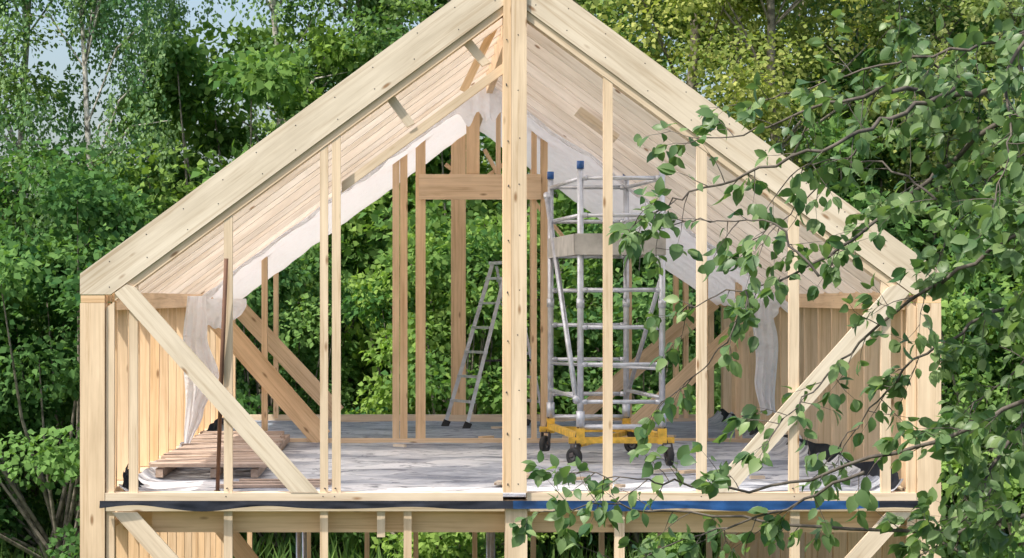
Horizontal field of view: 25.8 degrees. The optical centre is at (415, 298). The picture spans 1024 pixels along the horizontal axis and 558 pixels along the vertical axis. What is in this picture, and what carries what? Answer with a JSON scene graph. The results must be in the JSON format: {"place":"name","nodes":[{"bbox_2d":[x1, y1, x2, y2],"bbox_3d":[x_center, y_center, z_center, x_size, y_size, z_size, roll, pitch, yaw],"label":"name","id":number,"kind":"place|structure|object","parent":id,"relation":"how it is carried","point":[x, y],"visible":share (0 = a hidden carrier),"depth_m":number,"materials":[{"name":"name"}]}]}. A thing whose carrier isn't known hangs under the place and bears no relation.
{"place":"outdoors","nodes":[
{"label":"outdoors","id":0,"kind":"place"},
{"bbox_2d":[0,348,1007,557],"bbox_3d":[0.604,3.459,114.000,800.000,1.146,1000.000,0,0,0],"label":"ground","id":1,"kind":"structure","parent":0,"point":[587,555],"depth_m":27.92,"materials":[{"name":"green plant"}]},
{"bbox_2d":[0,266,60,557],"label":"shrub","id":2,"kind":"object","parent":1,"relation":"on","point":[3,431],"visible":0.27,"depth_m":27.36,"materials":[{"name":"green plant"}]},
{"bbox_2d":[0,0,93,381],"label":"deciduous tree","id":3,"kind":"object","parent":1,"relation":"on","point":[38,92],"visible":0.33,"depth_m":30.62,"materials":[{"name":"green plant"}]},
{"bbox_2d":[0,0,123,500],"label":"birch tree","id":4,"kind":"object","parent":1,"relation":"on","point":[72,127],"visible":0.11,"depth_m":31.86,"materials":[{"name":"green plant"}]},
{"bbox_2d":[0,0,188,447],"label":"birch tree","id":5,"kind":"object","parent":1,"relation":"on","point":[99,17],"visible":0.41,"depth_m":30.12,"materials":[{"name":"green plant"}]},
{"bbox_2d":[0,136,237,510],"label":"shrub","id":6,"kind":"object","parent":1,"relation":"on","point":[33,492],"visible":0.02,"depth_m":30.53,"materials":[{"name":"green plant"}]},
{"bbox_2d":[0,133,260,557],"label":"shrub","id":7,"kind":"object","parent":1,"relation":"on","point":[55,253],"visible":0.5,"depth_m":26.60,"materials":[{"name":"green plant"}]},
{"bbox_2d":[98,0,235,161],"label":"birch tree","id":8,"kind":"object","parent":1,"relation":"on","point":[170,14],"visible":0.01,"depth_m":33.76,"materials":[{"name":"green plant"}]},
{"bbox_2d":[30,12,492,443],"bbox_3d":[-2.131,-0.463,31.549,6.557,7.415,6.694,0,0,-4],"label":"deciduous tree","id":9,"kind":"object","parent":1,"relation":"on","point":[186,98],"visible":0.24,"depth_m":30.87,"materials":[{"name":"green plant"}]},
{"bbox_2d":[184,0,420,410],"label":"birch tree","id":10,"kind":"object","parent":1,"relation":"on","point":[274,6],"visible":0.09,"depth_m":31.66,"materials":[{"name":"green plant"}]},
{"bbox_2d":[236,243,413,546],"bbox_3d":[-1.529,1.170,28.110,3.896,4.121,3.396,0,0,30],"label":"shrub","id":11,"kind":"object","parent":1,"relation":"on","point":[287,275],"visible":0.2,"depth_m":28.00,"materials":[{"name":"green plant"}]},
{"bbox_2d":[203,0,488,411],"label":"deciduous tree","id":12,"kind":"object","parent":1,"relation":"on","point":[298,24],"visible":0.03,"depth_m":32.15,"materials":[{"name":"green plant"}]},
{"bbox_2d":[252,0,501,203],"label":"deciduous tree","id":13,"kind":"object","parent":1,"relation":"on","point":[272,125],"depth_m":38.85,"materials":[{"name":"green plant"}]},
{"bbox_2d":[297,0,599,413],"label":"deciduous tree","id":14,"kind":"object","parent":1,"relation":"on","point":[423,11],"visible":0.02,"depth_m":30.88,"materials":[{"name":"green plant"}]},
{"bbox_2d":[308,218,601,557],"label":"shrub","id":15,"kind":"object","parent":1,"relation":"on","point":[479,256],"visible":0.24,"depth_m":26.55,"materials":[{"name":"green plant"}]},
{"bbox_2d":[245,133,667,413],"bbox_3d":[0.968,-0.047,30.220,6.073,6.528,6.200,0,0,27],"label":"shrub","id":16,"kind":"object","parent":1,"relation":"on","point":[443,225],"visible":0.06,"depth_m":28.93,"materials":[{"name":"green plant"}]},
{"bbox_2d":[368,0,555,409],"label":"deciduous tree","id":17,"kind":"object","parent":1,"relation":"on","point":[407,21],"depth_m":48.97,"materials":[{"name":"green plant"}]},
{"bbox_2d":[0,486,1023,557],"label":"grass weeds","id":18,"kind":"object","parent":1,"relation":"on","point":[350,543],"depth_m":27.46,"materials":[{"name":"green plant"}]},
{"bbox_2d":[437,0,729,306],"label":"deciduous tree","id":19,"kind":"object","parent":1,"relation":"on","point":[625,25],"visible":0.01,"depth_m":39.29,"materials":[{"name":"green plant"}]},
{"bbox_2d":[492,208,720,557],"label":"shrub","id":20,"kind":"object","parent":1,"relation":"on","point":[641,304],"visible":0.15,"depth_m":27.07,"materials":[{"name":"green plant"}]},
{"bbox_2d":[480,0,740,390],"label":"deciduous tree","id":21,"kind":"object","parent":1,"relation":"on","point":[639,32],"visible":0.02,"depth_m":31.90,"materials":[{"name":"green plant"}]},
{"bbox_2d":[482,1,744,201],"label":"deciduous tree","id":22,"kind":"object","parent":1,"relation":"on","point":[664,61],"visible":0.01,"depth_m":47.57,"materials":[{"name":"green plant"}]},
{"bbox_2d":[527,206,720,413],"bbox_3d":[3.409,0.341,30.346,5.164,5.808,5.435,0,0,-35],"label":"shrub","id":23,"kind":"object","parent":1,"relation":"on","point":[716,330],"depth_m":29.47,"materials":[{"name":"green plant"}]},
{"bbox_2d":[539,0,789,379],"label":"aspen tree","id":24,"kind":"object","parent":1,"relation":"on","point":[696,31],"visible":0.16,"depth_m":29.77,"materials":[{"name":"green plant"}]},
{"bbox_2d":[672,0,843,169],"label":"aspen tree","id":25,"kind":"object","parent":1,"relation":"on","point":[740,56],"visible":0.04,"depth_m":38.53,"materials":[{"name":"green plant"}]},
{"bbox_2d":[509,0,1023,557],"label":"birch tree","id":26,"kind":"object","parent":1,"relation":"on","point":[927,114],"visible":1,"depth_m":5.80,"materials":[{"name":"green plant"}]},
{"bbox_2d":[641,0,895,168],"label":"aspen tree","id":27,"kind":"object","parent":1,"relation":"on","point":[799,160],"depth_m":47.17,"materials":[{"name":"green plant"}]},
{"bbox_2d":[630,0,980,249],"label":"aspen tree","id":28,"kind":"object","parent":1,"relation":"on","point":[769,56],"visible":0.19,"depth_m":29.82,"materials":[{"name":"green plant"}]},
{"bbox_2d":[653,54,1022,507],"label":"shrub","id":29,"kind":"object","parent":1,"relation":"on","point":[900,229],"visible":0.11,"depth_m":29.67,"materials":[{"name":"green plant"}]},
{"bbox_2d":[712,337,991,557],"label":"shrub","id":30,"kind":"object","parent":1,"relation":"on","point":[964,543],"depth_m":26.93,"materials":[{"name":"green plant"}]},
{"bbox_2d":[728,0,991,247],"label":"birch tree","id":31,"kind":"object","parent":1,"relation":"on","point":[855,38],"visible":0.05,"depth_m":32.73,"materials":[{"name":"green plant"}]},
{"bbox_2d":[756,0,1023,405],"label":"aspen tree","id":32,"kind":"object","parent":1,"relation":"on","point":[968,11],"visible":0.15,"depth_m":30.38,"materials":[{"name":"green plant"}]},
{"bbox_2d":[811,0,1023,425],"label":"aspen tree","id":33,"kind":"object","parent":1,"relation":"on","point":[812,137],"visible":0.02,"depth_m":38.15,"materials":[{"name":"green plant"}]},
{"bbox_2d":[845,0,1005,190],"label":"deciduous tree","id":34,"kind":"object","parent":1,"relation":"on","point":[894,75],"depth_m":47.95,"materials":[{"name":"green plant"}]},
{"bbox_2d":[892,0,1023,411],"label":"deciduous tree","id":35,"kind":"object","parent":1,"relation":"on","point":[978,24],"visible":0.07,"depth_m":31.20,"materials":[{"name":"green plant"}]},
{"bbox_2d":[909,183,1023,557],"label":"shrub","id":36,"kind":"object","parent":1,"relation":"on","point":[951,323],"visible":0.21,"depth_m":26.32,"materials":[{"name":"green plant"}]},
{"bbox_2d":[963,193,1021,505],"bbox_3d":[9.790,0.178,30.673,5.015,6.115,4.765,0,0,38],"label":"shrub","id":37,"kind":"object","parent":1,"relation":"on","point":[1011,288],"visible":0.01,"depth_m":31.23,"materials":[{"name":"green plant"}]},
{"bbox_2d":[0,0,1023,290],"label":"sky","id":38,"kind":"structure","parent":0,"point":[59,56],"materials":[{"name":"white"}]},
{"bbox_3d":[0.603,3.848,18.500,5.500,0.161,9.102,0,0,0],"label":"foundation slab","id":39,"kind":"object","parent":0,"visible":0},
{"bbox_2d":[108,292,223,557],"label":"wall frame","id":40,"kind":"object","parent":39,"relation":"on","point":[161,402],"visible":0.34,"depth_m":16.83,"materials":[{"name":"brown wood"}]},
{"bbox_2d":[138,18,879,293],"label":"rafters","id":41,"kind":"object","parent":40,"relation":"on","point":[563,86],"visible":0.28,"depth_m":16.40,"materials":[{"name":"beige wood"}]},
{"bbox_2d":[183,87,787,442],"bbox_3d":[0.604,-0.269,20.275,4.940,3.012,5.150,0,0,0],"label":"vapour membrane","id":42,"kind":"object","parent":41,"relation":"attached to","point":[284,250],"visible":0.64,"depth_m":19.00,"materials":[{"name":"white plastic"}]},
{"bbox_2d":[296,532,494,557],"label":"scaffold frame","id":43,"kind":"object","parent":39,"relation":"on","point":[490,544],"depth_m":18.99,"materials":[{"name":"metal"}]},
{"bbox_2d":[215,134,760,557],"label":"back gable frame","id":44,"kind":"object","parent":39,"relation":"on","point":[293,365],"visible":0.28,"depth_m":22.85,"materials":[{"name":"brown wood"}]},
{"bbox_2d":[80,0,943,557],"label":"front gable frame","id":45,"kind":"object","parent":39,"relation":"on","point":[334,114],"visible":0.81,"depth_m":14.00,"materials":[{"name":"brown wood"}]},
{"bbox_2d":[123,490,526,529],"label":"floor deck","id":46,"kind":"structure","parent":45,"relation":"attached to","point":[146,516],"depth_m":14.48,"materials":[{"name":"brown wood"}]},
{"bbox_2d":[99,409,918,511],"bbox_3d":[0.589,1.196,18.273,5.130,0.267,8.654,0,0,0],"label":"waterproofing foil","id":47,"kind":"object","parent":46,"relation":"on","point":[205,506],"visible":0.62,"depth_m":13.96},
{"bbox_2d":[118,410,902,496],"bbox_3d":[0.604,1.176,18.500,4.980,0.170,8.700,0,0,0],"label":"floor tarp","id":48,"kind":"object","parent":46,"relation":"on","point":[425,467],"visible":0.52,"depth_m":16.91,"materials":[{"name":"grey plastic"}]},
{"bbox_2d":[214,258,227,490],"bbox_3d":[-1.232,0.503,14.091,0.047,1.514,0.305,0,0,-16],"label":"steel pry pole","id":49,"kind":"object","parent":48,"relation":"on","point":[222,354],"visible":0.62,"depth_m":13.98,"materials":[{"name":"metal"}]},
{"bbox_2d":[149,431,331,487],"bbox_3d":[-1.202,1.194,17.071,1.330,0.106,4.732,0,0,0],"label":"wooden pallet","id":50,"kind":"object","parent":48,"relation":"on","point":[200,450],"visible":0.56,"depth_m":16.09,"materials":[{"name":"brown wood"}]},
{"bbox_2d":[208,112,752,442],"bbox_3d":[0.604,-0.253,19.535,5.062,3.064,0.132,0,0,0],"label":"partition frame","id":51,"kind":"object","parent":48,"relation":"on","point":[472,183],"visible":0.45,"depth_m":19.50,"materials":[{"name":"brown wood"}]},
{"bbox_2d":[441,261,539,428],"bbox_3d":[0.782,0.456,21.893,0.998,1.649,0.556,0,0,-10],"label":"stepladder","id":52,"kind":"object","parent":48,"relation":"on","point":[467,423],"visible":0.61,"depth_m":21.77,"materials":[{"name":"metal"}]},
{"bbox_2d":[393,426,764,487],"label":"timber offcuts","id":53,"kind":"object","parent":48,"relation":"on","point":[498,482],"visible":0.48,"depth_m":15.93,"materials":[{"name":"brown wood"}]},
{"bbox_2d":[539,161,674,465],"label":"scaffold tower","id":54,"kind":"structure","parent":48,"relation":"on","point":[580,245],"depth_m":16.96,"materials":[{"name":"metal"}]},
{"bbox_2d":[109,0,883,496],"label":"screw heads","id":55,"kind":"object","parent":45,"relation":"attached to","point":[507,292],"visible":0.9,"depth_m":14.00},
{"bbox_2d":[460,26,619,141],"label":"wooden beam","id":56,"kind":"structure","parent":45,"relation":"attached to","point":[590,120],"depth_m":16.15,"materials":[{"name":"brown wood"}]},
{"bbox_2d":[719,291,912,557],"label":"cladding","id":57,"kind":"object","parent":39,"relation":"on","point":[824,329],"visible":0.17,"depth_m":17.28,"materials":[{"name":"brown wood"}]}
]}

